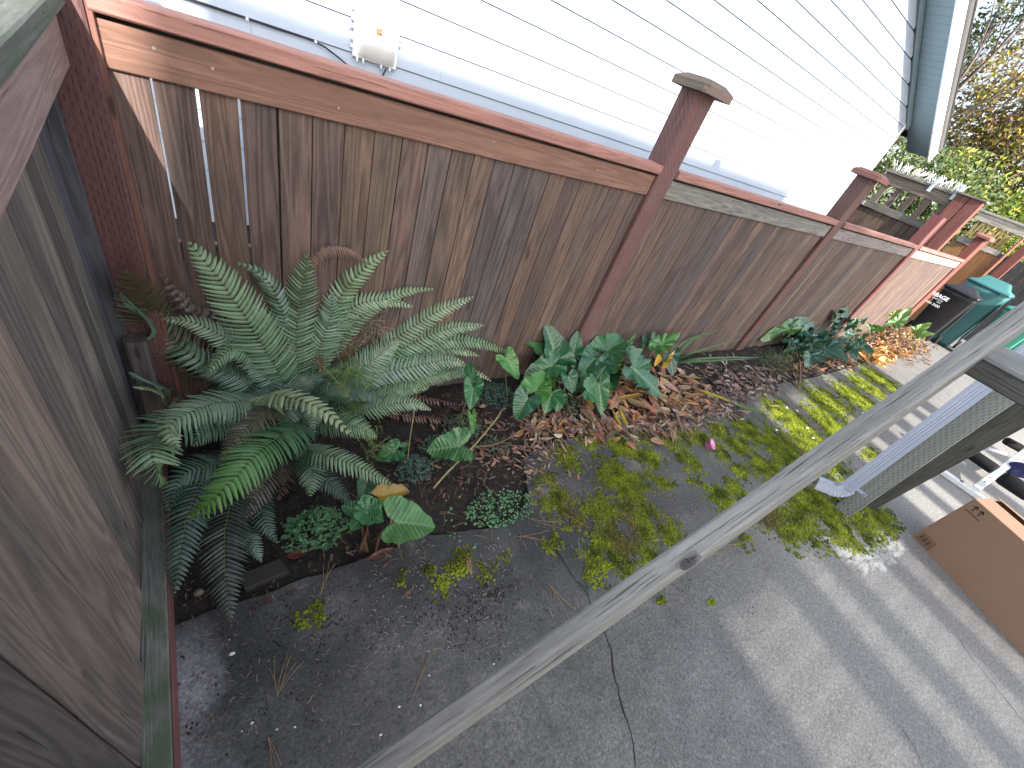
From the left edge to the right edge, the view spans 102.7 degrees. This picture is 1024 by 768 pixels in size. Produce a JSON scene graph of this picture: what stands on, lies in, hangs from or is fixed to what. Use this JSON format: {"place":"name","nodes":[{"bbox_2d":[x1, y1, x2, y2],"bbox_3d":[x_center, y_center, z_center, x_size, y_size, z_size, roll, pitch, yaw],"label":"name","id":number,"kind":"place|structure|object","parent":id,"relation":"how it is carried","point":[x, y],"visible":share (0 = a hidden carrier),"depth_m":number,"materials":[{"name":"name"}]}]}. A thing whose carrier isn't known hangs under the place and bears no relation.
{"place":"outdoors","nodes":[
{"label":"outdoors","id":0,"kind":"place"},
{"bbox_2d":[144,0,977,314],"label":"house","id":1,"kind":"structure","parent":0,"point":[828,94],"depth_m":4.09,"materials":[{"name":"paint"}]},
{"bbox_2d":[189,0,386,75],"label":"black cable","id":2,"kind":"object","parent":1,"relation":"attached to","point":[243,17],"visible":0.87,"depth_m":2.43,"materials":[{"name":"plastic"}]},
{"bbox_2d":[349,0,402,72],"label":"utility box","id":3,"kind":"object","parent":1,"relation":"attached to","point":[377,33],"visible":1,"depth_m":2.66,"materials":[{"name":"paint"}]},
{"bbox_2d":[195,316,989,415],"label":"ground","id":4,"kind":"structure","parent":0,"point":[909,319],"depth_m":3.67,"materials":[{"name":"soil"}]},
{"bbox_2d":[165,332,910,625],"bbox_3d":[4.062,-0.080,6.018,14.360,0.123,1.440,-8,46,-34],"label":"soil bed","id":5,"kind":"object","parent":4,"relation":"on","point":[289,504],"visible":0.23,"depth_m":2.72,"materials":[{"name":"brown soil"}]},
{"bbox_2d":[123,332,170,432],"bbox_3d":[-1.927,0.046,2.181,0.086,0.700,0.115,-8,46,-34],"label":"post stub","id":6,"kind":"object","parent":5,"relation":"on","point":[139,354],"visible":0.59,"depth_m":2.05,"materials":[{"name":"grey wood"}]},
{"bbox_2d":[193,588,203,596],"bbox_3d":[-1.437,0.955,1.875,0.042,0.031,0.031,-8,46,-34],"label":"pebble","id":7,"kind":"object","parent":5,"relation":"on","point":[198,592],"visible":1,"depth_m":1.87,"materials":[{"name":"stone"}]},
{"bbox_2d":[237,558,288,593],"bbox_3d":[-1.224,0.943,2.014,0.204,0.057,0.089,-13,49,-39],"label":"edging brick","id":8,"kind":"object","parent":5,"relation":"on","point":[256,578],"visible":0.93,"depth_m":1.99,"materials":[{"name":"stone"}]},
{"bbox_2d":[283,550,304,558],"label":"fallen leaf","id":9,"kind":"object","parent":5,"relation":"on","point":[298,554],"visible":0.91,"depth_m":2.12,"materials":[{"name":"red plant"}]},
{"bbox_2d":[113,242,504,623],"bbox_3d":[-0.877,-0.173,2.547,2.600,1.204,1.324,-32,62,-48],"label":"sword fern","id":10,"kind":"object","parent":5,"relation":"on","point":[262,389],"visible":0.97,"depth_m":2.17,"materials":[{"name":"green plant"}]},
{"bbox_2d":[251,345,352,400],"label":"runner stem","id":11,"kind":"object","parent":10,"relation":"attached to","point":[309,355],"visible":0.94,"depth_m":2.23,"materials":[{"name":"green plant"}]},
{"bbox_2d":[352,310,395,351],"bbox_3d":[-0.926,-0.339,2.708,0.299,0.304,0.235,-8,46,-34],"label":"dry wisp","id":12,"kind":"object","parent":10,"relation":"on","point":[371,323],"visible":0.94,"depth_m":2.70,"materials":[{"name":"brown plant"}]},
{"bbox_2d":[277,505,351,553],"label":"ferny herb","id":13,"kind":"object","parent":5,"relation":"on","point":[319,527],"visible":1,"depth_m":2.17,"materials":[{"name":"green plant"}]},
{"bbox_2d":[172,409,531,607],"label":"soil clods","id":14,"kind":"object","parent":5,"relation":"on","point":[208,596],"visible":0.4,"depth_m":2.32,"materials":[{"name":"brown soil"}]},
{"bbox_2d":[319,342,387,415],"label":"feathery plant","id":15,"kind":"object","parent":5,"relation":"on","point":[347,371],"visible":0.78,"depth_m":2.54,"materials":[{"name":"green plant"}]},
{"bbox_2d":[358,417,396,465],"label":"feathery plant","id":16,"kind":"object","parent":5,"relation":"on","point":[366,438],"visible":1,"depth_m":2.46,"materials":[{"name":"green plant"}]},
{"bbox_2d":[341,475,434,553],"bbox_3d":[-0.712,0.760,2.246,0.526,0.342,0.299,29,37,9],"label":"arum plant","id":17,"kind":"object","parent":5,"relation":"on","point":[412,519],"visible":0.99,"depth_m":2.18,"materials":[{"name":"green plant"}]},
{"bbox_2d":[393,453,434,485],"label":"ferny herb","id":18,"kind":"object","parent":5,"relation":"on","point":[406,465],"visible":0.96,"depth_m":2.69,"materials":[{"name":"green plant"}]},
{"bbox_2d":[371,427,473,503],"bbox_3d":[-0.576,0.526,2.625,0.730,0.319,0.393,-8,46,-34],"label":"arum plant","id":19,"kind":"object","parent":5,"relation":"on","point":[448,445],"visible":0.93,"depth_m":2.71,"materials":[{"name":"green plant"}]},
{"bbox_2d":[419,434,451,464],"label":"ferny herb","id":20,"kind":"object","parent":5,"relation":"on","point":[430,438],"visible":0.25,"depth_m":2.90,"materials":[{"name":"green plant"}]},
{"bbox_2d":[442,414,482,439],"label":"ferny herb","id":21,"kind":"object","parent":5,"relation":"on","point":[456,421],"visible":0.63,"depth_m":3.18,"materials":[{"name":"green plant"}]},
{"bbox_2d":[433,413,500,488],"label":"dry stalk","id":22,"kind":"object","parent":5,"relation":"on","point":[446,473],"visible":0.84,"depth_m":2.94,"materials":[{"name":"brown plant"}]},
{"bbox_2d":[457,346,519,433],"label":"arum plant","id":23,"kind":"object","parent":5,"relation":"on","point":[474,383],"visible":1,"depth_m":3.13,"materials":[{"name":"green plant"}]},
{"bbox_2d":[445,484,537,547],"bbox_3d":[-0.117,0.832,2.691,0.697,0.037,0.458,-8,46,-34],"label":"creeping ground cover","id":24,"kind":"object","parent":5,"relation":"on","point":[491,515],"visible":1,"depth_m":2.69,"materials":[{"name":"green plant"}]},
{"bbox_2d":[478,382,513,408],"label":"ferny herb","id":25,"kind":"object","parent":5,"relation":"on","point":[497,391],"visible":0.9,"depth_m":3.53,"materials":[{"name":"green plant"}]},
{"bbox_2d":[481,435,513,456],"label":"ferny herb","id":26,"kind":"object","parent":5,"relation":"on","point":[495,438],"visible":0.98,"depth_m":3.13,"materials":[{"name":"green plant"}]},
{"bbox_2d":[195,340,913,639],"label":"leaf litter","id":27,"kind":"object","parent":5,"relation":"on","point":[689,403],"visible":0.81,"depth_m":4.06,"materials":[{"name":"brown plant"}]},
{"bbox_2d":[407,409,414,462],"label":"dry stalk","id":28,"kind":"object","parent":27,"relation":"on","point":[410,434],"visible":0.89,"depth_m":2.53,"materials":[{"name":"brown plant"}]},
{"bbox_2d":[475,425,532,446],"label":"dry stalk","id":29,"kind":"object","parent":27,"relation":"on","point":[503,440],"visible":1,"depth_m":3.16,"materials":[{"name":"brown plant"}]},
{"bbox_2d":[587,423,604,442],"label":"fallen leaf","id":30,"kind":"object","parent":27,"relation":"on","point":[600,437],"visible":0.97,"depth_m":3.60,"materials":[{"name":"brown plant"}]},
{"bbox_2d":[619,408,626,424],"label":"fallen leaf","id":31,"kind":"object","parent":27,"relation":"on","point":[623,416],"visible":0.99,"depth_m":3.90,"materials":[{"name":"yellow plant"}]},
{"bbox_2d":[611,393,642,399],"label":"fallen leaf","id":32,"kind":"object","parent":27,"relation":"on","point":[630,396],"visible":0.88,"depth_m":4.15,"materials":[{"name":"plant"}]},
{"bbox_2d":[619,406,711,438],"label":"dead strap leaves","id":33,"kind":"object","parent":27,"relation":"on","point":[684,426],"visible":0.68,"depth_m":4.14,"materials":[{"name":"brown plant"}]},
{"bbox_2d":[670,389,683,433],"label":"fallen leaf","id":34,"kind":"object","parent":27,"relation":"on","point":[678,417],"visible":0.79,"depth_m":4.18,"materials":[{"name":"plant"}]},
{"bbox_2d":[690,386,730,401],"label":"fallen leaf","id":35,"kind":"object","parent":27,"relation":"on","point":[714,395],"visible":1,"depth_m":4.64,"materials":[{"name":"yellow plant"}]},
{"bbox_2d":[726,401,764,413],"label":"fallen leaf","id":36,"kind":"object","parent":27,"relation":"on","point":[748,408],"visible":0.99,"depth_m":4.81,"materials":[{"name":"green plant"}]},
{"bbox_2d":[563,394,587,417],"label":"ferny herb","id":37,"kind":"object","parent":5,"relation":"on","point":[567,400],"visible":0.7,"depth_m":3.77,"materials":[{"name":"green plant"}]},
{"bbox_2d":[513,324,660,419],"bbox_3d":[0.714,-0.122,3.840,1.869,0.617,0.734,-8,46,-34],"label":"arum plant","id":38,"kind":"object","parent":5,"relation":"on","point":[589,366],"visible":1,"depth_m":3.72,"materials":[{"name":"green plant"}]},
{"bbox_2d":[642,332,680,374],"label":"arum plant","id":39,"kind":"object","parent":5,"relation":"on","point":[665,348],"visible":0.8,"depth_m":4.56,"materials":[{"name":"green plant"}]},
{"bbox_2d":[678,330,760,362],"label":"iris plant","id":40,"kind":"object","parent":5,"relation":"on","point":[688,354],"visible":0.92,"depth_m":5.13,"materials":[{"name":"green plant"}]},
{"bbox_2d":[755,346,793,373],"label":"feathery plant","id":41,"kind":"object","parent":5,"relation":"on","point":[771,359],"visible":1,"depth_m":5.96,"materials":[{"name":"green plant"}]},
{"bbox_2d":[760,307,872,366],"bbox_3d":[5.624,-0.807,7.086,3.833,0.813,0.987,-8,46,-34],"label":"arum plant","id":42,"kind":"object","parent":5,"relation":"on","point":[797,329],"visible":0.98,"depth_m":6.77,"materials":[{"name":"green plant"}]},
{"bbox_2d":[844,324,939,367],"bbox_3d":[8.944,-0.888,9.206,7.753,0.442,1.394,-8,46,-34],"label":"dry leaf heap","id":43,"kind":"object","parent":5,"relation":"on","point":[903,335],"visible":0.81,"depth_m":9.42,"materials":[{"name":"brown plant"}]},
{"bbox_2d":[867,307,933,343],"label":"arum plant","id":44,"kind":"object","parent":5,"relation":"on","point":[899,318],"visible":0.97,"depth_m":9.54,"materials":[{"name":"green plant"}]},
{"bbox_2d":[865,136,1011,249],"bbox_3d":[13.324,-6.489,14.832,4.086,5.046,6.750,-8,46,-34],"label":"hedge shrub","id":45,"kind":"object","parent":4,"relation":"on","point":[890,162],"visible":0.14,"depth_m":13.34,"materials":[{"name":"green plant"}]},
{"bbox_2d":[870,127,1023,280],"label":"hedge shrub","id":46,"kind":"object","parent":4,"relation":"on","point":[1017,205],"visible":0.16,"depth_m":13.88,"materials":[{"name":"green plant"}]},
{"bbox_2d":[890,0,1023,175],"bbox_3d":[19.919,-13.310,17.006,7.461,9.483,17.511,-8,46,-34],"label":"bare tree","id":47,"kind":"object","parent":4,"relation":"on","point":[1021,35],"visible":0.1,"depth_m":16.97,"materials":[{"name":"brown plant"}]},
{"bbox_2d":[876,19,1023,253],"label":"vine tangle","id":48,"kind":"object","parent":47,"relation":"hanging from","point":[1006,137],"visible":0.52,"depth_m":14.94,"materials":[{"name":"green plant"}]},
{"bbox_2d":[175,326,1023,767],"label":"concrete path","id":49,"kind":"structure","parent":0,"point":[921,616],"depth_m":2.34,"materials":[{"name":"grey concrete"}]},
{"bbox_2d":[0,0,180,767],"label":"wooden fence","id":50,"kind":"object","parent":49,"relation":"on","point":[88,670],"visible":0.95,"depth_m":1.15,"materials":[{"name":"brown wood"}]},
{"bbox_2d":[363,548,393,561],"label":"fallen leaf","id":51,"kind":"object","parent":49,"relation":"on","point":[375,555],"visible":1,"depth_m":2.25,"materials":[{"name":"brown plant"}]},
{"bbox_2d":[56,0,994,425],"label":"wooden fence","id":52,"kind":"object","parent":49,"relation":"on","point":[522,232],"visible":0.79,"depth_m":2.40,"materials":[{"name":"brown wood"}]},
{"bbox_2d":[186,367,187,398],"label":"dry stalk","id":53,"kind":"object","parent":52,"relation":"attached to","point":[186,384],"visible":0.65,"depth_m":2.34,"materials":[{"name":"brown plant"}]},
{"bbox_2d":[846,169,989,250],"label":"wooden gate","id":54,"kind":"structure","parent":52,"relation":"attached to","point":[959,211],"depth_m":8.49,"materials":[{"name":"brown wood"}]},
{"bbox_2d":[893,162,970,199],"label":"bird spikes","id":55,"kind":"object","parent":54,"relation":"attached to","point":[936,183],"visible":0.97,"depth_m":8.20,"materials":[{"name":"white plastic"}]},
{"bbox_2d":[178,443,888,755],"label":"dirt crumbs","id":56,"kind":"object","parent":49,"relation":"on","point":[328,618],"visible":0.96,"depth_m":2.09,"materials":[{"name":"soil"}]},
{"bbox_2d":[579,581,589,593],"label":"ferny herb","id":57,"kind":"object","parent":49,"relation":"on","point":[583,587],"visible":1,"depth_m":2.49,"materials":[{"name":"green plant"}]},
{"bbox_2d":[551,543,635,767],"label":"slab crack","id":58,"kind":"object","parent":49,"relation":"on","point":[611,663],"visible":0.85,"depth_m":2.18,"materials":[{"name":"concrete"}]},
{"bbox_2d":[176,406,1018,767],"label":"pine needles","id":59,"kind":"object","parent":49,"relation":"on","point":[520,536],"visible":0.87,"depth_m":2.43,"materials":[{"name":"brown plant"}]},
{"bbox_2d":[288,362,916,631],"bbox_3d":[3.364,0.714,4.657,10.408,0.023,2.195,-8,46,-34],"label":"moss","id":60,"kind":"object","parent":49,"relation":"on","point":[819,415],"visible":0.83,"depth_m":3.60,"materials":[{"name":"green plant"}]},
{"bbox_2d":[466,549,471,574],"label":"fallen leaf","id":61,"kind":"object","parent":60,"relation":"on","point":[468,564],"visible":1,"depth_m":2.37,"materials":[{"name":"brown plant"}]},
{"bbox_2d":[705,439,714,449],"bbox_3d":[1.954,0.596,4.019,0.106,0.108,0.113,-8,46,-34],"label":"plastic cup","id":62,"kind":"object","parent":49,"relation":"on","point":[710,444],"visible":1,"depth_m":4.01,"materials":[{"name":"pink plastic"}]},
{"bbox_2d":[797,360,800,388],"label":"dry stalk","id":63,"kind":"object","parent":49,"relation":"on","point":[799,374],"visible":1,"depth_m":5.93,"materials":[{"name":"beige plant"}]},
{"bbox_2d":[814,518,912,576],"bbox_3d":[3.328,1.427,3.761,1.510,0.001,0.517,-4,44,-31],"label":"pale scraped patch","id":64,"kind":"object","parent":49,"relation":"on","point":[867,565],"visible":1,"depth_m":3.57,"materials":[{"name":"white concrete"}]},
{"bbox_2d":[835,390,1023,516],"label":"deck post","id":65,"kind":"object","parent":49,"relation":"on","point":[991,418],"visible":0.87,"depth_m":3.35,"materials":[{"name":"grey paint"}]},
{"bbox_2d":[814,344,1023,496],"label":"downspout","id":66,"kind":"object","parent":65,"relation":"attached to","point":[969,396],"visible":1,"depth_m":3.40,"materials":[{"name":"paint"}]},
{"bbox_2d":[905,283,983,343],"bbox_3d":[11.380,-1.983,10.930,0.764,1.529,1.028,-8,46,-34],"label":"garbage bin","id":67,"kind":"object","parent":49,"relation":"on","point":[951,305],"visible":0.96,"depth_m":10.60,"materials":[{"name":"plastic"}]},
{"bbox_2d":[909,209,1023,318],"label":"slatted fence","id":68,"kind":"object","parent":49,"relation":"on","point":[978,263],"visible":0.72,"depth_m":11.83,"materials":[{"name":"brown wood"}]},
{"bbox_2d":[912,497,1023,655],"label":"cardboard box","id":69,"kind":"object","parent":49,"relation":"on","point":[974,549],"visible":1,"depth_m":3.51,"materials":[{"name":"brown cardboard"}]},
{"bbox_2d":[932,275,1014,348],"bbox_3d":[12.266,-1.978,11.088,0.894,1.879,0.970,-8,46,-34],"label":"wheeled bin","id":70,"kind":"object","parent":49,"relation":"on","point":[995,294],"visible":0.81,"depth_m":10.60,"materials":[{"name":"plastic"}]},
{"bbox_2d":[940,437,1023,499],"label":"exercise frame","id":71,"kind":"object","parent":49,"relation":"on","point":[1010,480],"visible":0.85,"depth_m":5.11,"materials":[{"name":"paint"}]},
{"bbox_2d":[960,244,1023,350],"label":"dark board fence","id":72,"kind":"object","parent":49,"relation":"on","point":[1004,267],"visible":0.23,"depth_m":12.19,"materials":[{"name":"brown wood"}]},
{"bbox_2d":[983,216,1023,321],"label":"hedge shrub","id":73,"kind":"object","parent":49,"relation":"on","point":[1011,253],"visible":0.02,"depth_m":14.61,"materials":[{"name":"green plant"}]},
{"bbox_2d":[985,305,1023,350],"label":"wheeled bin","id":74,"kind":"object","parent":49,"relation":"on","point":[1016,341],"visible":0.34,"depth_m":10.13,"materials":[{"name":"plastic"}]},
{"bbox_3d":[-0.562,1.089,0.906,0.042,0.900,0.041,-8,46,-34],"label":"stair post","id":75,"kind":"object","parent":49,"relation":"on","visible":0},
{"bbox_2d":[357,301,1023,767],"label":"stair handrail","id":76,"kind":"object","parent":75,"relation":"attached to","point":[493,691],"visible":1,"depth_m":0.74,"materials":[{"name":"grey paint"}]},
{"bbox_2d":[965,347,1023,406],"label":"landing board","id":77,"kind":"object","parent":76,"relation":"attached to","point":[1000,371],"visible":0.92,"depth_m":0.87,"materials":[{"name":"grey paint"}]},
{"bbox_2d":[867,0,1023,251],"label":"sky","id":78,"kind":"structure","parent":0,"point":[984,2],"materials":[{"name":"white"}]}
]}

